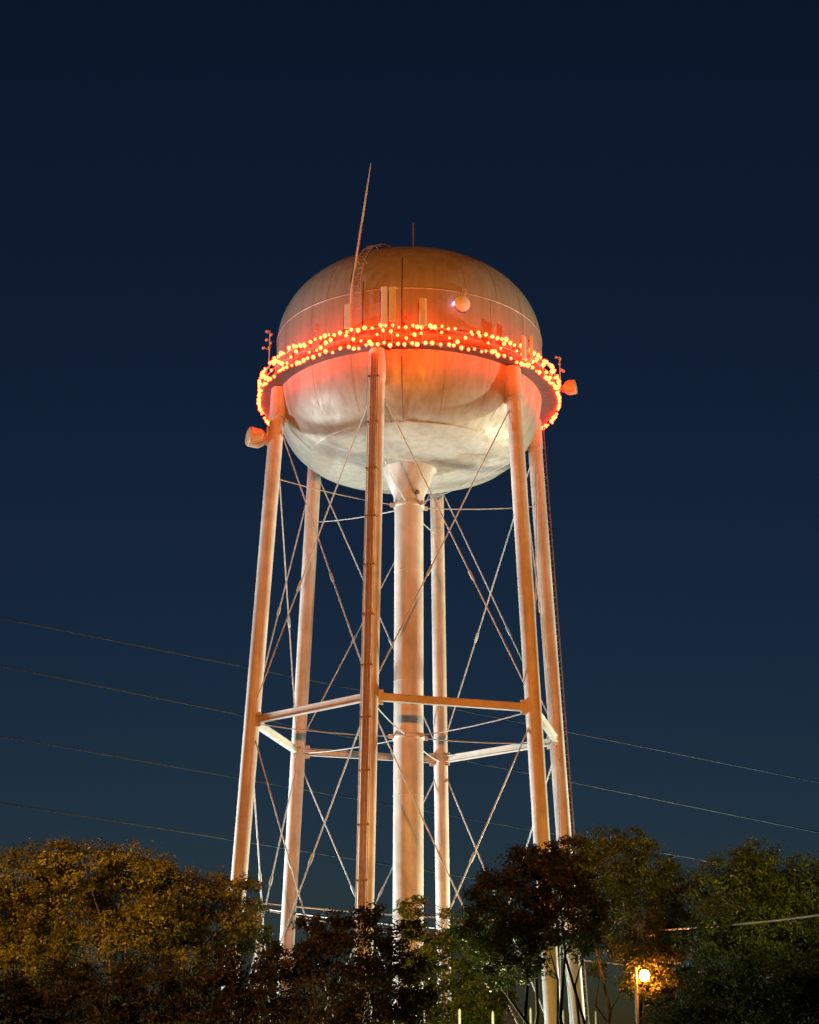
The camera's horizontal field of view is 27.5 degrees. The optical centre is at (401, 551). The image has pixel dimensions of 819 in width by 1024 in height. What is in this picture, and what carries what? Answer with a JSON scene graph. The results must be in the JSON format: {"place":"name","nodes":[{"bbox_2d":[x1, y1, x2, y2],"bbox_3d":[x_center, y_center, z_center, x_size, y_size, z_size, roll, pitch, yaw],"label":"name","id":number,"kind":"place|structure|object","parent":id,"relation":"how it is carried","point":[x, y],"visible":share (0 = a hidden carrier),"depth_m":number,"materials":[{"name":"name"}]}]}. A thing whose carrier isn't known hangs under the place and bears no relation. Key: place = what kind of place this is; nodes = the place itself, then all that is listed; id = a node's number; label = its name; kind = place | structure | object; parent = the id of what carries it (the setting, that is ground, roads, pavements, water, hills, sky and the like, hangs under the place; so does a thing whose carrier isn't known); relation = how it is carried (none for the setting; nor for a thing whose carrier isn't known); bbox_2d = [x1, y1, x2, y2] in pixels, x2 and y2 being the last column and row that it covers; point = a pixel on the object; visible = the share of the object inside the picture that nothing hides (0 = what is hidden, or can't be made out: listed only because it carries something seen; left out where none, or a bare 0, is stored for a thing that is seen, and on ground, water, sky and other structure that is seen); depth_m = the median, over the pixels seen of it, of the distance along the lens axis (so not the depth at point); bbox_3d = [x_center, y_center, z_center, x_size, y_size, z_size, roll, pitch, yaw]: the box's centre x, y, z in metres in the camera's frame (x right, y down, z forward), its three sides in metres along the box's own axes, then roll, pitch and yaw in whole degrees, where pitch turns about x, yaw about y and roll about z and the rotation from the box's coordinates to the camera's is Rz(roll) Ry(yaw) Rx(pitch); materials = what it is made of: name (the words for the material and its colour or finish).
{"place":"outdoors","nodes":[
{"label":"outdoors","id":0,"kind":"place"},
{"bbox_2d":[0,802,671,909],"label":"power line","id":1,"kind":"object","parent":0,"point":[209,836],"visible":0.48,"depth_m":127.24,"materials":[{"name":"metal"}]},
{"bbox_2d":[0,736,785,874],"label":"power line","id":2,"kind":"object","parent":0,"point":[303,789],"visible":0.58,"depth_m":128.40,"materials":[{"name":"metal"}]},
{"bbox_2d":[0,666,818,832],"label":"power line","id":3,"kind":"object","parent":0,"point":[423,752],"visible":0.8,"depth_m":128.86,"materials":[{"name":"metal"}]},
{"bbox_2d":[0,618,818,782],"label":"power line","id":4,"kind":"object","parent":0,"point":[447,707],"visible":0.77,"depth_m":130.11,"materials":[{"name":"metal"}]},
{"bbox_2d":[0,0,818,1023],"label":"sky","id":5,"kind":"structure","parent":0,"point":[644,173],"materials":[{"name":"blue"}]},
{"bbox_3d":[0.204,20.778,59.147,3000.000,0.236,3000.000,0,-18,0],"label":"ground","id":6,"kind":"structure","parent":0,"visible":0},
{"bbox_2d":[0,835,119,1023],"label":"broadleaf tree","id":7,"kind":"object","parent":6,"relation":"on","point":[32,921],"visible":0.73,"depth_m":46.91,"materials":[{"name":"green plant"}]},
{"bbox_2d":[0,938,278,1023],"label":"shrub","id":8,"kind":"object","parent":6,"relation":"on","point":[63,996],"visible":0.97,"depth_m":35.07,"materials":[{"name":"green plant"}]},
{"bbox_2d":[30,836,266,1023],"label":"broadleaf tree","id":9,"kind":"object","parent":6,"relation":"on","point":[169,910],"visible":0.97,"depth_m":44.12,"materials":[{"name":"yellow plant"}]},
{"bbox_2d":[227,895,274,1023],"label":"tree","id":10,"kind":"object","parent":6,"relation":"on","point":[249,946],"visible":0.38,"depth_m":50.50,"materials":[{"name":"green plant"}]},
{"bbox_2d":[255,907,262,1016],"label":"utility pole","id":11,"kind":"object","parent":6,"relation":"on","point":[259,949],"visible":0.02,"depth_m":91.26,"materials":[{"name":"brown wood"}]},
{"bbox_2d":[263,903,714,922],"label":"power line","id":12,"kind":"object","parent":11,"relation":"attached to","point":[351,911],"visible":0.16,"depth_m":92.04,"materials":[{"name":"metal"}]},
{"bbox_2d":[263,909,772,976],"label":"power line","id":13,"kind":"object","parent":11,"relation":"attached to","point":[514,952],"visible":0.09,"depth_m":91.19,"materials":[{"name":"metal"}]},
{"bbox_2d":[269,909,818,931],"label":"power line","id":14,"kind":"object","parent":11,"relation":"attached to","point":[784,919],"visible":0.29,"depth_m":42.03,"materials":[{"name":"metal"}]},
{"bbox_2d":[231,900,446,1023],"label":"tree","id":15,"kind":"object","parent":6,"relation":"on","point":[307,970],"visible":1,"depth_m":35.41,"materials":[{"name":"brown plant"}]},
{"bbox_2d":[222,223,588,1023],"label":"water tower","id":16,"kind":"structure","parent":6,"relation":"on","point":[408,427],"depth_m":84.15,"materials":[{"name":"silver metal"}]},
{"bbox_2d":[245,427,268,447],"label":"drum antenna","id":17,"kind":"object","parent":16,"relation":"attached to","point":[256,437],"visible":1,"depth_m":86.01,"materials":[{"name":"paint"}]},
{"bbox_2d":[262,330,272,368],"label":"antenna","id":18,"kind":"object","parent":16,"relation":"on","point":[266,339],"visible":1,"depth_m":89.12,"materials":[{"name":"paint"}]},
{"bbox_2d":[315,324,318,344],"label":"obstruction lamp","id":19,"kind":"object","parent":16,"relation":"attached to","point":[316,328],"visible":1,"depth_m":83.60,"materials":[{"name":"paint"}]},
{"bbox_2d":[344,304,351,344],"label":"panel antenna","id":20,"kind":"object","parent":16,"relation":"attached to","point":[347,316],"visible":1,"depth_m":82.58,"materials":[{"name":"white plastic"}]},
{"bbox_2d":[350,223,362,282],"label":"sleeve antenna","id":21,"kind":"object","parent":16,"relation":"attached to","point":[355,255],"visible":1,"depth_m":84.89,"materials":[{"name":"metal"}]},
{"bbox_2d":[350,163,370,303],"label":"whip antenna","id":22,"kind":"object","parent":16,"relation":"attached to","point":[357,251],"visible":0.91,"depth_m":84.97,"materials":[{"name":"white plastic"}]},
{"bbox_2d":[381,286,387,343],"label":"panel antenna","id":23,"kind":"object","parent":16,"relation":"attached to","point":[384,304],"visible":1,"depth_m":82.19,"materials":[{"name":"white plastic"}]},
{"bbox_2d":[389,286,395,342],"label":"panel antenna","id":24,"kind":"object","parent":16,"relation":"attached to","point":[392,304],"visible":1,"depth_m":82.16,"materials":[{"name":"white plastic"}]},
{"bbox_2d":[404,315,407,331],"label":"obstruction lamp","id":25,"kind":"object","parent":16,"relation":"attached to","point":[405,319],"visible":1,"depth_m":82.10,"materials":[{"name":"paint"}]},
{"bbox_2d":[257,341,560,429],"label":"light string","id":26,"kind":"object","parent":16,"relation":"attached to","point":[492,351],"visible":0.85,"depth_m":83.75,"materials":[{"name":"yellow glass"}]},
{"bbox_2d":[257,326,560,417],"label":"light string","id":27,"kind":"object","parent":16,"relation":"attached to","point":[320,347],"visible":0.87,"depth_m":83.52,"materials":[{"name":"yellow glass"}]},
{"bbox_2d":[258,323,560,391],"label":"light string","id":28,"kind":"object","parent":16,"relation":"attached to","point":[364,327],"visible":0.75,"depth_m":83.17,"materials":[{"name":"yellow glass"}]},
{"bbox_2d":[419,298,425,342],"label":"panel antenna","id":29,"kind":"object","parent":16,"relation":"attached to","point":[422,312],"visible":1,"depth_m":82.01,"materials":[{"name":"white plastic"}]},
{"bbox_2d":[453,288,469,310],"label":"drum antenna","id":30,"kind":"object","parent":16,"relation":"attached to","point":[461,302],"visible":1,"depth_m":83.28,"materials":[{"name":"white plastic"}]},
{"bbox_2d":[520,335,526,361],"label":"panel antenna","id":31,"kind":"object","parent":16,"relation":"attached to","point":[523,346],"visible":1,"depth_m":84.01,"materials":[{"name":"white plastic"}]},
{"bbox_2d":[527,336,532,362],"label":"panel antenna","id":32,"kind":"object","parent":16,"relation":"attached to","point":[530,345],"visible":1,"depth_m":84.51,"materials":[{"name":"white plastic"}]},
{"bbox_2d":[555,356,564,388],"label":"antenna","id":33,"kind":"object","parent":16,"relation":"on","point":[559,364],"visible":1,"depth_m":89.26,"materials":[{"name":"paint"}]},
{"bbox_2d":[556,379,577,399],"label":"drum antenna","id":34,"kind":"object","parent":16,"relation":"attached to","point":[568,387],"visible":0.96,"depth_m":88.35,"materials":[{"name":"paint"}]},
{"bbox_2d":[393,893,522,1023],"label":"tree","id":35,"kind":"object","parent":6,"relation":"on","point":[486,1003],"visible":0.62,"depth_m":47.22,"materials":[{"name":"green plant"}]},
{"bbox_2d":[423,1008,597,1023],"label":"wire fence","id":36,"kind":"object","parent":6,"relation":"on","point":[530,1013],"visible":0.83,"depth_m":41.10,"materials":[{"name":"metal"}]},
{"bbox_2d":[443,829,619,1023],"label":"broadleaf tree","id":37,"kind":"object","parent":6,"relation":"on","point":[556,874],"visible":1,"depth_m":38.46,"materials":[{"name":"green plant"}]},
{"bbox_2d":[411,996,717,1023],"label":"shrub","id":38,"kind":"object","parent":6,"relation":"on","point":[678,1016],"visible":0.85,"depth_m":43.76,"materials":[{"name":"green plant"}]},
{"bbox_2d":[562,824,714,1023],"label":"broadleaf tree","id":39,"kind":"object","parent":6,"relation":"on","point":[652,887],"visible":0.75,"depth_m":51.87,"materials":[{"name":"green plant"}]},
{"bbox_2d":[634,966,649,1023],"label":"street lamp","id":40,"kind":"object","parent":6,"relation":"on","point":[644,975],"visible":1,"depth_m":50.81,"materials":[{"name":"grey paint"}]},
{"bbox_2d":[662,835,818,1023],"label":"broadleaf tree","id":41,"kind":"object","parent":6,"relation":"on","point":[745,888],"visible":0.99,"depth_m":44.51,"materials":[{"name":"green plant"}]}
]}

